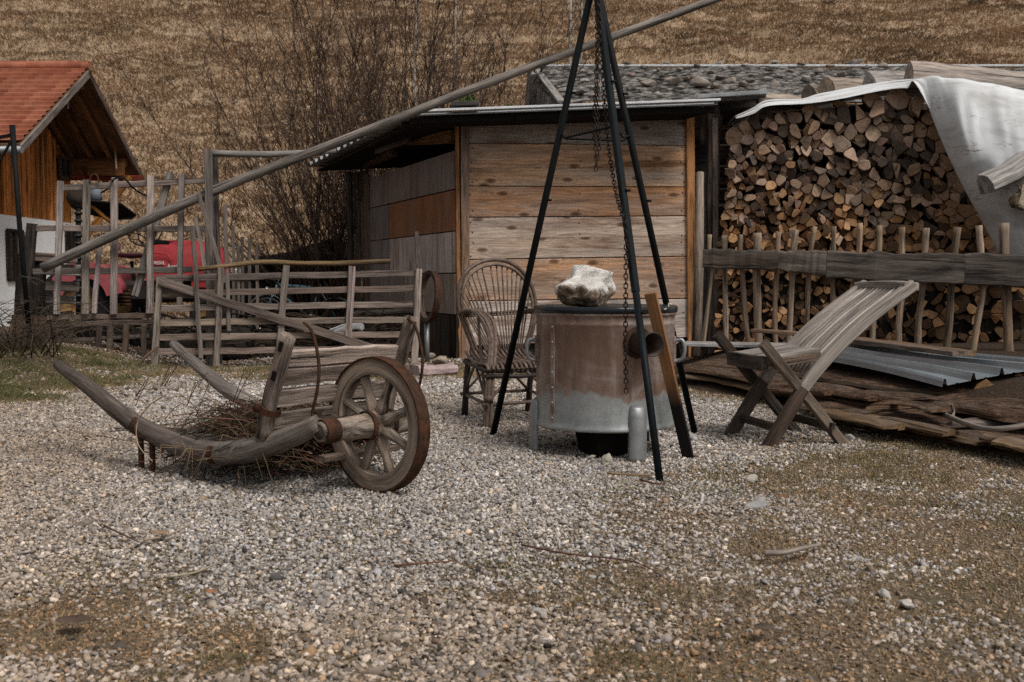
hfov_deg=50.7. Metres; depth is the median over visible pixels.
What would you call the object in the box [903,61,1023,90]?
split log
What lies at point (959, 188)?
firewood log
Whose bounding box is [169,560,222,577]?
twig
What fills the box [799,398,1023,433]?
slab board
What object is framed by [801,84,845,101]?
split log
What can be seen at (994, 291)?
firewood log
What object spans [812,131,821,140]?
firewood log
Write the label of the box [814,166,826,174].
firewood log
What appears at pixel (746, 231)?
firewood log
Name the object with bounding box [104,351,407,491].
dry stems
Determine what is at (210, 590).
dry leaf
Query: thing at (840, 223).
firewood log
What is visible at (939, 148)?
firewood log
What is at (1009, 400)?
slab board
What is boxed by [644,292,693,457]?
plank
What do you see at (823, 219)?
firewood log
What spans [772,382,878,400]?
bark strip
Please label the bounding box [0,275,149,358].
bramble bush
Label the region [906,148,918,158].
firewood log
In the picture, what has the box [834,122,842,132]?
firewood log
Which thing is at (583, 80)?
roof stone
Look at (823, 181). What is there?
firewood log
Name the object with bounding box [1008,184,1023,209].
rough stone
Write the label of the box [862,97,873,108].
firewood log
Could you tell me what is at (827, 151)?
firewood log
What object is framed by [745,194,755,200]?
firewood log
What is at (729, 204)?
firewood log
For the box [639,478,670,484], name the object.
twig
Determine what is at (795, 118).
firewood log
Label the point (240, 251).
picket row
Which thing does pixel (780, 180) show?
firewood log
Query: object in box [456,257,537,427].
rattan armchair
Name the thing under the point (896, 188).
firewood log
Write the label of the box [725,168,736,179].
firewood log
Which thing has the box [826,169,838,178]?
firewood log
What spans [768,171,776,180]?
firewood log
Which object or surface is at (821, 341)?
folding chair
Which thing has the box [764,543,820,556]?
stick
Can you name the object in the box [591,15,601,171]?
knotted chain
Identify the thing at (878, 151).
firewood log
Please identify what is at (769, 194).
firewood log
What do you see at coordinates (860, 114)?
firewood log
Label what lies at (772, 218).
firewood log
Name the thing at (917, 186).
firewood log
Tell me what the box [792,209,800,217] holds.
firewood log
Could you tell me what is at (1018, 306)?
firewood log
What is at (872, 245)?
firewood log
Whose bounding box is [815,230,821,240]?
firewood log
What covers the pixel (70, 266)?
board
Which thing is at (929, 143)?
firewood log
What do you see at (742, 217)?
firewood log
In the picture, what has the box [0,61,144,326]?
house
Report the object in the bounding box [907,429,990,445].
slab board
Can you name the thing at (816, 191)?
firewood log
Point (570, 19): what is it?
birch sapling
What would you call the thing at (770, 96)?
split log
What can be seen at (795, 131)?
firewood log
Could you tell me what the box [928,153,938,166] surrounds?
firewood log
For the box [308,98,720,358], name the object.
wooden shed
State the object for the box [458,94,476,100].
evergreen sprig
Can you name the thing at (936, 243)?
firewood log
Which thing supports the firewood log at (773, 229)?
on the firewood
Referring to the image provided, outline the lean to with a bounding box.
[678,90,767,353]
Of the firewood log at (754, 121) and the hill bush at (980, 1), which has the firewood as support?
the firewood log at (754, 121)
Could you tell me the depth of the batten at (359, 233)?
17.17 m
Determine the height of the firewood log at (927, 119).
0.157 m
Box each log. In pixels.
[304,323,363,331]
[353,308,413,316]
[716,239,728,246]
[721,212,730,220]
[722,228,729,237]
[724,199,734,208]
[725,127,742,146]
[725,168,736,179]
[726,189,737,198]
[727,180,734,188]
[728,152,735,159]
[728,160,737,168]
[728,233,737,242]
[730,144,742,155]
[731,197,737,205]
[731,214,738,220]
[732,221,742,226]
[732,228,740,234]
[736,164,743,171]
[737,172,744,181]
[739,120,754,134]
[739,182,745,190]
[739,214,747,223]
[740,134,753,146]
[742,161,748,170]
[743,225,748,236]
[745,177,752,185]
[745,185,753,192]
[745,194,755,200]
[745,239,752,248]
[746,167,755,176]
[746,219,756,227]
[748,115,761,130]
[749,155,757,166]
[749,174,758,182]
[749,228,756,233]
[750,201,759,210]
[754,130,766,145]
[755,92,804,109]
[755,186,765,192]
[755,211,764,216]
[756,165,766,176]
[756,178,766,186]
[756,196,768,207]
[756,225,763,233]
[757,154,766,161]
[758,145,771,155]
[759,111,774,119]
[762,230,768,239]
[762,239,772,247]
[765,160,771,170]
[765,181,776,190]
[766,139,772,148]
[766,191,774,199]
[768,121,777,131]
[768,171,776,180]
[768,214,776,223]
[769,198,779,205]
[769,227,778,232]
[770,136,782,144]
[771,165,780,171]
[772,144,785,154]
[774,153,786,165]
[775,113,785,125]
[776,175,785,186]
[777,125,789,138]
[777,213,787,220]
[778,189,786,198]
[779,223,788,233]
[780,165,787,172]
[782,232,790,241]
[785,161,795,168]
[785,181,789,190]
[785,207,793,215]
[786,150,793,160]
[786,169,796,180]
[786,217,795,226]
[787,112,801,124]
[788,196,793,206]
[790,124,800,139]
[790,136,798,148]
[790,179,801,189]
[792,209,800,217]
[793,190,802,199]
[795,145,802,156]
[795,200,800,208]
[797,160,807,172]
[797,174,805,180]
[797,224,806,231]
[799,213,809,223]
[799,240,808,246]
[800,136,811,149]
[800,202,804,212]
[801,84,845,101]
[801,184,812,193]
[802,105,817,113]
[804,194,813,204]
[805,217,817,226]
[806,171,813,182]
[806,232,810,241]
[807,205,815,215]
[808,120,819,135]
[811,199,819,210]
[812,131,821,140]
[812,150,821,162]
[812,184,821,197]
[813,241,821,249]
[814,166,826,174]
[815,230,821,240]
[817,77,876,96]
[817,174,829,188]
[818,212,825,223]
[819,237,826,247]
[820,107,836,125]
[820,209,831,217]
[821,189,832,199]
[823,148,834,155]
[823,198,833,203]
[823,224,830,235]
[825,219,834,227]
[826,160,834,169]
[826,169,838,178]
[826,185,834,193]
[832,209,846,219]
[833,136,850,153]
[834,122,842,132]
[834,156,844,165]
[835,167,846,175]
[835,177,845,188]
[836,236,842,245]
[837,106,850,124]
[837,220,843,229]
[839,189,845,195]
[840,231,847,236]
[842,203,851,211]
[843,148,857,162]
[844,123,856,140]
[844,222,849,230]
[846,185,857,194]
[850,171,861,181]
[850,193,861,206]
[852,226,865,237]
[854,117,870,134]
[854,134,866,144]
[854,204,863,215]
[855,103,866,121]
[857,149,868,161]
[862,70,904,84]
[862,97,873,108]
[862,178,875,187]
[862,193,873,206]
[863,216,867,226]
[865,125,880,142]
[865,228,875,238]
[867,157,876,166]
[868,99,884,119]
[868,143,875,153]
[868,239,875,249]
[869,167,879,181]
[870,187,883,199]
[871,121,888,132]
[872,206,880,216]
[873,144,884,156]
[874,199,883,207]
[876,179,891,190]
[877,157,887,168]
[881,133,890,144]
[881,212,894,220]
[883,167,892,179]
[885,103,896,120]
[885,235,893,241]
[886,194,895,203]
[886,241,897,251]
[887,159,896,172]
[887,223,897,233]
[889,215,903,222]
[890,138,901,147]
[891,120,901,129]
[891,182,904,194]
[893,144,908,157]
[893,172,905,182]
[893,203,904,217]
[898,243,911,251]
[900,115,914,124]
[900,225,912,233]
[901,195,909,201]
[902,124,913,133]
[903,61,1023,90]
[903,136,912,147]
[903,179,913,187]
[904,209,919,222]
[904,295,912,305]
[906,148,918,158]
[906,163,920,177]
[910,180,924,192]
[910,195,923,207]
[911,95,924,118]
[911,243,921,251]
[914,121,926,138]
[914,231,922,242]
[916,138,925,151]
[917,219,923,230]
[919,151,931,162]
[920,164,931,171]
[921,112,933,126]
[923,189,932,201]
[923,205,934,219]
[924,138,934,153]
[924,221,937,234]
[927,124,939,140]
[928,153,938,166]
[929,239,939,248]
[931,184,946,192]
[931,197,942,204]
[932,167,944,179]
[933,230,944,235]
[934,249,944,252]
[934,283,945,290]
[935,139,946,153]
[935,326,944,339]
[936,208,943,215]
[937,222,949,231]
[938,154,952,171]
[938,188,948,200]
[939,237,947,248]
[944,200,957,210]
[944,244,951,252]
[945,229,952,239]
[946,172,956,187]
[949,193,959,203]
[949,213,964,223]
[952,178,963,192]
[954,295,967,307]
[956,204,974,218]
[959,240,969,250]
[960,231,971,238]
[961,284,979,293]
[963,214,980,230]
[966,193,971,204]
[972,378,993,388]
[975,223,987,235]
[977,151,1023,194]
[983,235,994,250]
[984,290,991,305]
[987,286,1000,298]
[990,300,1001,313]
[1012,300,1023,313]
[1013,329,1019,339]
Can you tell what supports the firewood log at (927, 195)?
on the firewood
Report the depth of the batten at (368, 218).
16.96 m
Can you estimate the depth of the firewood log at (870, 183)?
12.98 m
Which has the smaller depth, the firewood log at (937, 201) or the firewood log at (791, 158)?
the firewood log at (937, 201)
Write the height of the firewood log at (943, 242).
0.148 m
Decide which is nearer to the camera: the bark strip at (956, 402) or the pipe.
the bark strip at (956, 402)
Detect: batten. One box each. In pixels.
[353,172,358,316]
[357,172,361,316]
[360,169,365,323]
[364,170,367,340]
[366,173,370,341]
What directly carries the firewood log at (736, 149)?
on the firewood
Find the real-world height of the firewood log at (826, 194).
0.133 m
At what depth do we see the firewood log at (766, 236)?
13.38 m
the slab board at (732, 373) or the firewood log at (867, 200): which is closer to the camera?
the slab board at (732, 373)
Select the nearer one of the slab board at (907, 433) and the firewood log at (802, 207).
the slab board at (907, 433)
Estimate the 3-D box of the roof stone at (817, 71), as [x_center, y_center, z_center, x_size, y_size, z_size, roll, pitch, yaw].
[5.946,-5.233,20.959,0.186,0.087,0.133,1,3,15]
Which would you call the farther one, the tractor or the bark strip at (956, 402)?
the tractor
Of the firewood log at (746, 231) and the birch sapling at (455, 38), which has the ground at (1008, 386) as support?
the birch sapling at (455, 38)
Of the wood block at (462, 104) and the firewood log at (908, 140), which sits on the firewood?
the firewood log at (908, 140)
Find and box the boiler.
[525,304,686,462]
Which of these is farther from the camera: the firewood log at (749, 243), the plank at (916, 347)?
the firewood log at (749, 243)
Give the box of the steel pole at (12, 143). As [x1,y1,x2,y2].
[0,125,31,336]
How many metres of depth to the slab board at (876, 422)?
6.75 m
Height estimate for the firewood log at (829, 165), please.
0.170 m
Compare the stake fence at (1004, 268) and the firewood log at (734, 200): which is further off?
the firewood log at (734, 200)
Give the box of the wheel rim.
[420,270,441,322]
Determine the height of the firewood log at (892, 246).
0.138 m
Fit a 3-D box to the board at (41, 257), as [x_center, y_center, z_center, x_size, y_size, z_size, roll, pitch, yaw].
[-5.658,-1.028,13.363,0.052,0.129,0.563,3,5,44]
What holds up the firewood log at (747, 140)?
on the firewood log
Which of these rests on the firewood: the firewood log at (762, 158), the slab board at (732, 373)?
the firewood log at (762, 158)
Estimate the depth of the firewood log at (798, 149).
13.14 m
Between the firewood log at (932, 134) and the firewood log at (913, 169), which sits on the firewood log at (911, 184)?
the firewood log at (913, 169)
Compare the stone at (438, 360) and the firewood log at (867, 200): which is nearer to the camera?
the stone at (438, 360)
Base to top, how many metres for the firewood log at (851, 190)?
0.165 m
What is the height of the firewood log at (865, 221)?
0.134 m
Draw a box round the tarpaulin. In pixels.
[728,76,1023,254]
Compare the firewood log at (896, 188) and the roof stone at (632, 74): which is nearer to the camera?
the firewood log at (896, 188)
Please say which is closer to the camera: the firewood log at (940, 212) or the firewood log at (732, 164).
the firewood log at (940, 212)
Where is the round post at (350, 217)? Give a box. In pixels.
[347,171,354,310]
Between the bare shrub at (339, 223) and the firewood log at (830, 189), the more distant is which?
the bare shrub at (339, 223)
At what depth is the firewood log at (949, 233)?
12.71 m
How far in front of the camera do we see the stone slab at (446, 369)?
11.00 m
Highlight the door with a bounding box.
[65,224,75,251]
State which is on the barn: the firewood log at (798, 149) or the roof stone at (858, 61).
the roof stone at (858, 61)
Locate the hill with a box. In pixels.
[0,0,1023,315]
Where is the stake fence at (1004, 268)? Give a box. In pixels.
[699,223,1023,355]
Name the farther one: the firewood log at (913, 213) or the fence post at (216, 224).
the firewood log at (913, 213)
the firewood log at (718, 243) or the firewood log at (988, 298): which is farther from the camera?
the firewood log at (718, 243)
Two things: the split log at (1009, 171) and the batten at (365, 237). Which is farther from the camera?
the batten at (365, 237)
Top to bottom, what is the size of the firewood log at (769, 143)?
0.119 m
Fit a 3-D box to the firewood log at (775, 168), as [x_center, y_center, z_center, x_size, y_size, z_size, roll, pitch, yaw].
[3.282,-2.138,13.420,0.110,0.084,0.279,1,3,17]
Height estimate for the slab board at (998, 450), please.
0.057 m
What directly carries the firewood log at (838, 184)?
on the firewood
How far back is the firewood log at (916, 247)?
12.87 m
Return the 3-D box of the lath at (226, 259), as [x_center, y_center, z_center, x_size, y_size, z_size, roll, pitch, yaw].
[-3.169,-0.817,12.024,0.064,1.408,0.030,0,3,0]
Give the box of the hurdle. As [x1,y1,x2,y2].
[151,226,421,366]
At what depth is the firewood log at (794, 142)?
13.20 m
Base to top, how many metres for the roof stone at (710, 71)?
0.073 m
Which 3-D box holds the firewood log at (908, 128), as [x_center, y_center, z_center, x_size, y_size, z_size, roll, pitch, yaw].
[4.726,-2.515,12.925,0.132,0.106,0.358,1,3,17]
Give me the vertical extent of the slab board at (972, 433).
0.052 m
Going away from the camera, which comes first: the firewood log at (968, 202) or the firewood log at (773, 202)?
the firewood log at (968, 202)
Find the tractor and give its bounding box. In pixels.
[45,232,240,332]
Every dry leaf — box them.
[56,614,91,622]
[76,519,93,526]
[151,530,169,534]
[205,589,216,592]
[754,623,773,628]
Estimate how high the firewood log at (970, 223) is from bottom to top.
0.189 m
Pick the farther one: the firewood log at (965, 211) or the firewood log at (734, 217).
the firewood log at (734, 217)
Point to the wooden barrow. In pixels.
(342, 421)
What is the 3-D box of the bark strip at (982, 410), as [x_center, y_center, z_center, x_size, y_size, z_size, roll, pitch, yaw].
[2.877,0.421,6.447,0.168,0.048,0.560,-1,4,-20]
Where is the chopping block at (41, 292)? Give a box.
[14,253,45,315]
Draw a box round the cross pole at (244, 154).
[212,148,335,157]
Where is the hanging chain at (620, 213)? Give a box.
[597,0,628,393]
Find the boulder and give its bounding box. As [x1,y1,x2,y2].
[554,265,615,305]
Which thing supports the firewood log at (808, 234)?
on the firewood
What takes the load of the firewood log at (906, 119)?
on the firewood
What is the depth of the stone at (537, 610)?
3.22 m
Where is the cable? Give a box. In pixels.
[100,177,146,195]
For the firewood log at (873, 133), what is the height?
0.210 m
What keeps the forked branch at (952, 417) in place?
on the slab board at (983, 421)
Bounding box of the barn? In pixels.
[524,64,1023,330]
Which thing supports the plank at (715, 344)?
on the ground at (1008, 386)
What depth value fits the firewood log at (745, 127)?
13.32 m
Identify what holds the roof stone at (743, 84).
on the barn
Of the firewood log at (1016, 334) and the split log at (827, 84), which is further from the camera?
the split log at (827, 84)
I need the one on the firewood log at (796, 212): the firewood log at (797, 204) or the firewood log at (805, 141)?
the firewood log at (797, 204)
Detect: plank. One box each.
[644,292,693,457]
[685,341,785,347]
[750,329,797,335]
[851,337,975,355]
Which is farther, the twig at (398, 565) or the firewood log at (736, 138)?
the firewood log at (736, 138)
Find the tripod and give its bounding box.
[490,0,697,481]
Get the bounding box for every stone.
[429,353,435,358]
[432,356,447,364]
[532,607,546,614]
[562,99,582,103]
[576,90,585,94]
[579,78,589,81]
[600,453,612,462]
[626,87,636,90]
[627,72,635,76]
[639,79,655,86]
[664,76,682,84]
[672,86,685,89]
[682,76,690,80]
[689,75,709,86]
[705,70,714,73]
[711,82,720,88]
[715,75,725,79]
[723,77,735,83]
[738,81,747,87]
[744,474,757,482]
[744,497,769,508]
[771,81,779,86]
[774,74,783,78]
[801,75,810,81]
[814,69,822,73]
[836,70,846,76]
[844,434,854,439]
[845,59,862,63]
[877,588,890,598]
[878,62,887,67]
[899,600,914,608]
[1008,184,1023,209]
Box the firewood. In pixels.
[714,88,1023,351]
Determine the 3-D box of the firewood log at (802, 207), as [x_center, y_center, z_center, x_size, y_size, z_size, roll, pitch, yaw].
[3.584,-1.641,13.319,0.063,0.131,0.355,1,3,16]
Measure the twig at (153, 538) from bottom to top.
0.018 m
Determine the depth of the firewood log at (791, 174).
13.21 m
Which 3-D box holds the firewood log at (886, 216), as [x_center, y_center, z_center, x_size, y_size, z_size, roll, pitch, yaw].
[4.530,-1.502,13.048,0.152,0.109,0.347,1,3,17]
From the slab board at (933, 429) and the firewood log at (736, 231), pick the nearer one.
the slab board at (933, 429)
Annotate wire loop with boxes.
[89,173,99,182]
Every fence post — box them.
[204,150,213,365]
[212,157,222,362]
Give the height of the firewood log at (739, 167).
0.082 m
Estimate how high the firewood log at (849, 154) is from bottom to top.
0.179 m
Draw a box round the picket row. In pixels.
[231,226,278,331]
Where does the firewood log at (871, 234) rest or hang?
on the firewood
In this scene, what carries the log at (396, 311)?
on the brushwood heap at (251, 343)
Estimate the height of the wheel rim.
0.620 m
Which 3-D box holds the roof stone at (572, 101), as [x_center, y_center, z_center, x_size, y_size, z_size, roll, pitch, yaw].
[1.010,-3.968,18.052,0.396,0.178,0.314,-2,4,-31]
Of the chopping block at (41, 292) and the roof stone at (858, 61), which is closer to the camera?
the chopping block at (41, 292)
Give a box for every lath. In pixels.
[194,217,207,273]
[196,193,225,282]
[223,204,230,330]
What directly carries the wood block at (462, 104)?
on the wooden shed
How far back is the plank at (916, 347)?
8.66 m
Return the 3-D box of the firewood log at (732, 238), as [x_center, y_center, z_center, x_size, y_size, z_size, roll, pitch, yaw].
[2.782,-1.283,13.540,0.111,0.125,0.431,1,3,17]
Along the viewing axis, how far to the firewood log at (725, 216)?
13.42 m
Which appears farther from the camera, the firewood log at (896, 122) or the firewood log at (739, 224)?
the firewood log at (739, 224)
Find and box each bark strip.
[749,385,792,393]
[769,384,821,397]
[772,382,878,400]
[809,387,833,395]
[838,390,905,405]
[865,390,932,397]
[879,400,951,412]
[929,402,959,412]
[933,396,1007,407]
[946,400,1023,412]
[955,410,1023,423]
[958,402,1023,418]
[978,400,1010,408]
[982,400,1023,408]
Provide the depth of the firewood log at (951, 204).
12.62 m
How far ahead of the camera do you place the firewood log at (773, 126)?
13.18 m
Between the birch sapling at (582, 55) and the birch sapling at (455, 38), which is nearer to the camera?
the birch sapling at (455, 38)
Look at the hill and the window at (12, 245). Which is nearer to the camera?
the window at (12, 245)
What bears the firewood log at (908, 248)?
on the firewood
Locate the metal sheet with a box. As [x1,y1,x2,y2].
[778,344,1023,386]
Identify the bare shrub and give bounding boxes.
[96,0,470,324]
[146,128,358,333]
[169,0,596,277]
[325,0,617,172]
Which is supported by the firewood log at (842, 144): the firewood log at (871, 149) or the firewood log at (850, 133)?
the firewood log at (850, 133)
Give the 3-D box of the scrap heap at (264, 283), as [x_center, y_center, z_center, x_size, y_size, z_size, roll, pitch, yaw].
[-4.141,-1.010,20.474,2.643,1.907,1.604,0,3,0]
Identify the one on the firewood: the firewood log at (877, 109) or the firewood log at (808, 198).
the firewood log at (808, 198)
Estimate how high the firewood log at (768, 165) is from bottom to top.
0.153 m
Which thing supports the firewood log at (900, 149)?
on the firewood
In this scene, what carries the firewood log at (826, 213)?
on the firewood
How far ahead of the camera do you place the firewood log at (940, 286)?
12.81 m
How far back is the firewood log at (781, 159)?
13.20 m
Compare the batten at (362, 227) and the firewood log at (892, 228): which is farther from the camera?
the batten at (362, 227)
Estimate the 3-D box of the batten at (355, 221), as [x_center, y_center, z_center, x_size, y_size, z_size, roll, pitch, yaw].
[-2.483,-1.340,17.251,0.081,2.679,0.041,0,3,0]
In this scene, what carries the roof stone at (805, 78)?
on the barn
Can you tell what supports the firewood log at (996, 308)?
on the firewood
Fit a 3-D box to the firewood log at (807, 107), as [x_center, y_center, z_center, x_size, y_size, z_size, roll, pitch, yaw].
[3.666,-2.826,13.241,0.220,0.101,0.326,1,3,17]
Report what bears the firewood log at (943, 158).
on the firewood
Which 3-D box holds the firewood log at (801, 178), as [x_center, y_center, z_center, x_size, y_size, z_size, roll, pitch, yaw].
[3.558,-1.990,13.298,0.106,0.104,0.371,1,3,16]
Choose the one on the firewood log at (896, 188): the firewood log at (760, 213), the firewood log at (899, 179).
the firewood log at (899, 179)
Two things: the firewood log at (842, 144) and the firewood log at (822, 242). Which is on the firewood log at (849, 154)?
the firewood log at (842, 144)
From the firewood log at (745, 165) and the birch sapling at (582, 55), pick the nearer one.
the firewood log at (745, 165)
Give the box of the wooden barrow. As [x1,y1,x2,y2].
[53,315,431,492]
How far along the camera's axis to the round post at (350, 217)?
16.98 m
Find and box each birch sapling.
[402,0,425,105]
[447,0,464,87]
[563,0,585,63]
[573,0,587,63]
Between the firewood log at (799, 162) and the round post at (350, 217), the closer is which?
the firewood log at (799, 162)
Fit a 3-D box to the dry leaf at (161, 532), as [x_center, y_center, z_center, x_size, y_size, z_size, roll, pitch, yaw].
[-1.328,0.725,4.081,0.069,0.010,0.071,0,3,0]
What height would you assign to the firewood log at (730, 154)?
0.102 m
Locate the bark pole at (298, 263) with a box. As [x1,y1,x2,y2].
[198,259,390,270]
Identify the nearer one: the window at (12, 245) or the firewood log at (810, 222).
the firewood log at (810, 222)
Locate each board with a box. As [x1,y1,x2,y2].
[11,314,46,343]
[35,252,77,262]
[45,280,78,291]
[45,294,75,303]
[54,264,80,275]
[674,364,931,405]
[676,372,789,396]
[691,358,967,395]
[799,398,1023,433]
[806,410,1023,453]
[824,409,907,428]
[830,418,961,443]
[843,421,884,429]
[865,393,966,409]
[868,414,909,430]
[879,416,960,436]
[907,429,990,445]
[917,397,1023,410]
[924,422,1023,449]
[943,442,1023,458]
[946,417,1023,428]
[979,433,1000,442]
[991,436,1023,451]
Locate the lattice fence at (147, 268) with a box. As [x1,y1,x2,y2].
[19,172,204,356]
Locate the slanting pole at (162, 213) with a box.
[40,0,722,271]
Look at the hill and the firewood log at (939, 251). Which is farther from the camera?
the hill
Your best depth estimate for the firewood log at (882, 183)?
12.91 m
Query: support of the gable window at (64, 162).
in the house
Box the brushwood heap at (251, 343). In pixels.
[6,302,402,360]
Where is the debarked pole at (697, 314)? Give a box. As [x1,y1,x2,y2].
[691,171,703,357]
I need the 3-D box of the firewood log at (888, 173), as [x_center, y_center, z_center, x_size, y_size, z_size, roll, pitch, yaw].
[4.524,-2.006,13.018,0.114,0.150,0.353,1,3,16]
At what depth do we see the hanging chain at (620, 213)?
5.74 m
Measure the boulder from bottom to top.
0.235 m
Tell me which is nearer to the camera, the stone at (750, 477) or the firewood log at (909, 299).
the stone at (750, 477)
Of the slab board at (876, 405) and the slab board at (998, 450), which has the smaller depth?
the slab board at (998, 450)
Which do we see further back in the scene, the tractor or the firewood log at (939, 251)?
the tractor
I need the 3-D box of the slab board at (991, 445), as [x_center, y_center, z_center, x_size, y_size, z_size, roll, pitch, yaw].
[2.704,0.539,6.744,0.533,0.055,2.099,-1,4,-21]
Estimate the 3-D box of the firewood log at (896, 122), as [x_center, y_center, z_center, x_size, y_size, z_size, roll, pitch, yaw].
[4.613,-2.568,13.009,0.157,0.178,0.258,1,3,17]
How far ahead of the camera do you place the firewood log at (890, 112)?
12.83 m
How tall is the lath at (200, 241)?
0.684 m
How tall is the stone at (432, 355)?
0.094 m
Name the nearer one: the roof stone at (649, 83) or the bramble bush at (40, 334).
the bramble bush at (40, 334)
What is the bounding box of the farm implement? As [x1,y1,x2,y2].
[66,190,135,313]
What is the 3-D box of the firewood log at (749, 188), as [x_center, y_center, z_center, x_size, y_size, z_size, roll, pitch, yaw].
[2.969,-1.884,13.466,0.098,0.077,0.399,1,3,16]
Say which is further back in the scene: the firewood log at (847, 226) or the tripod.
the firewood log at (847, 226)
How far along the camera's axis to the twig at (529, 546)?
3.80 m
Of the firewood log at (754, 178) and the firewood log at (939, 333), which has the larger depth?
the firewood log at (754, 178)
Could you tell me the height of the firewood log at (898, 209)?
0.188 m
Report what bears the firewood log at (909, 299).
on the firewood
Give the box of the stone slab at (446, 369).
[409,364,457,375]
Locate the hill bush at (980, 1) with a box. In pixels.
[966,0,983,4]
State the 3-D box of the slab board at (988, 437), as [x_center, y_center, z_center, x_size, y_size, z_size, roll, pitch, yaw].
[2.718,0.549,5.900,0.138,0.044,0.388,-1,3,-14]
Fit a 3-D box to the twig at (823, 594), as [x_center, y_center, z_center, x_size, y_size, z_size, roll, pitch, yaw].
[1.033,0.779,3.409,0.225,0.016,0.029,-3,5,-45]
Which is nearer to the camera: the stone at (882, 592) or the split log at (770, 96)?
the stone at (882, 592)
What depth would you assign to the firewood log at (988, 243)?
12.54 m
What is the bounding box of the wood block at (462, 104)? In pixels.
[451,101,478,107]
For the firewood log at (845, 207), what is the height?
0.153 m
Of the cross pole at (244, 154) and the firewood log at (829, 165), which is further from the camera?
the firewood log at (829, 165)
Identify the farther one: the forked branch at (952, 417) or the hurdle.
the hurdle
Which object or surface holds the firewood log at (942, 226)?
on the firewood
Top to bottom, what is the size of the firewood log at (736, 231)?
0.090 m
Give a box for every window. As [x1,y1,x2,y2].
[5,228,24,280]
[58,155,71,180]
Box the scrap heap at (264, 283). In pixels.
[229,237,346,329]
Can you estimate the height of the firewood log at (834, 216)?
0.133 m
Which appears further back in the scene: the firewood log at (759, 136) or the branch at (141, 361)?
the firewood log at (759, 136)
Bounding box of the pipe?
[424,323,429,361]
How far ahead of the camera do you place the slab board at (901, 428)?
6.55 m
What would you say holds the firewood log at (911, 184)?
on the firewood
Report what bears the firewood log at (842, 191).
on the firewood log at (845, 207)
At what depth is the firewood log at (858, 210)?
12.97 m
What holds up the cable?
hanging from the lattice fence at (147, 268)
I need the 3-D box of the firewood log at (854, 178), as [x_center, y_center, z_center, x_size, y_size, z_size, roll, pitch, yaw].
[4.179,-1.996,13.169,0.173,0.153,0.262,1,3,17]
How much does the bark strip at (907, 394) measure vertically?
0.049 m
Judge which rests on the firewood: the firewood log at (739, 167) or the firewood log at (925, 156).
the firewood log at (925, 156)
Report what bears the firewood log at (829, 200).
on the firewood
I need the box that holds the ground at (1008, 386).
[0,316,1023,681]
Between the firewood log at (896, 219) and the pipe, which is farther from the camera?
the firewood log at (896, 219)
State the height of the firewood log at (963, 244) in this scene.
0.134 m
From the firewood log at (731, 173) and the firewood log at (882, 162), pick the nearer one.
the firewood log at (882, 162)
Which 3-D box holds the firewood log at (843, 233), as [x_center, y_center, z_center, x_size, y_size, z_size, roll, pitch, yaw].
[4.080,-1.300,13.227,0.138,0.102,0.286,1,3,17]
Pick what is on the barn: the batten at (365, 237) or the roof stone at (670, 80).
the roof stone at (670, 80)
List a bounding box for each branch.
[137,346,159,366]
[942,403,1023,431]
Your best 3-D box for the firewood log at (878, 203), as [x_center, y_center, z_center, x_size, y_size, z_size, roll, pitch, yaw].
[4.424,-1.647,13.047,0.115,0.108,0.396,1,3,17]
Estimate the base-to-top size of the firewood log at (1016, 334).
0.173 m
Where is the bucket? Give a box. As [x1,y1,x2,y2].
[90,189,102,199]
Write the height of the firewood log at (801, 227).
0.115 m
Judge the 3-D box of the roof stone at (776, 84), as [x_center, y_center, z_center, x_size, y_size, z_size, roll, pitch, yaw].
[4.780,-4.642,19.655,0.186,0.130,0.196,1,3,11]
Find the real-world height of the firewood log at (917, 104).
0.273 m
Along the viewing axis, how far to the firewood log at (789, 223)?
13.26 m
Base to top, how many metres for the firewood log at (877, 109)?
0.241 m
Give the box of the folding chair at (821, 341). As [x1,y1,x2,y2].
[712,280,918,446]
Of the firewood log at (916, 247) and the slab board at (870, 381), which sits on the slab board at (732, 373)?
the slab board at (870, 381)
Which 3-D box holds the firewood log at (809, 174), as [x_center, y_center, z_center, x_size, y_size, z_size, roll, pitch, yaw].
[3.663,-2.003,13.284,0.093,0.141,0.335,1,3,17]
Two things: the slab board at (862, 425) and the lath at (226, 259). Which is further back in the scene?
the lath at (226, 259)
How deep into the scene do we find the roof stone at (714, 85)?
19.58 m
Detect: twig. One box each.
[103,524,139,542]
[143,524,189,540]
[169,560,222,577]
[394,560,456,566]
[521,544,670,582]
[607,472,670,475]
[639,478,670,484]
[818,578,853,596]
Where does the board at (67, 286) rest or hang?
on the chopping block at (41, 292)
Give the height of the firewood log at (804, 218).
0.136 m

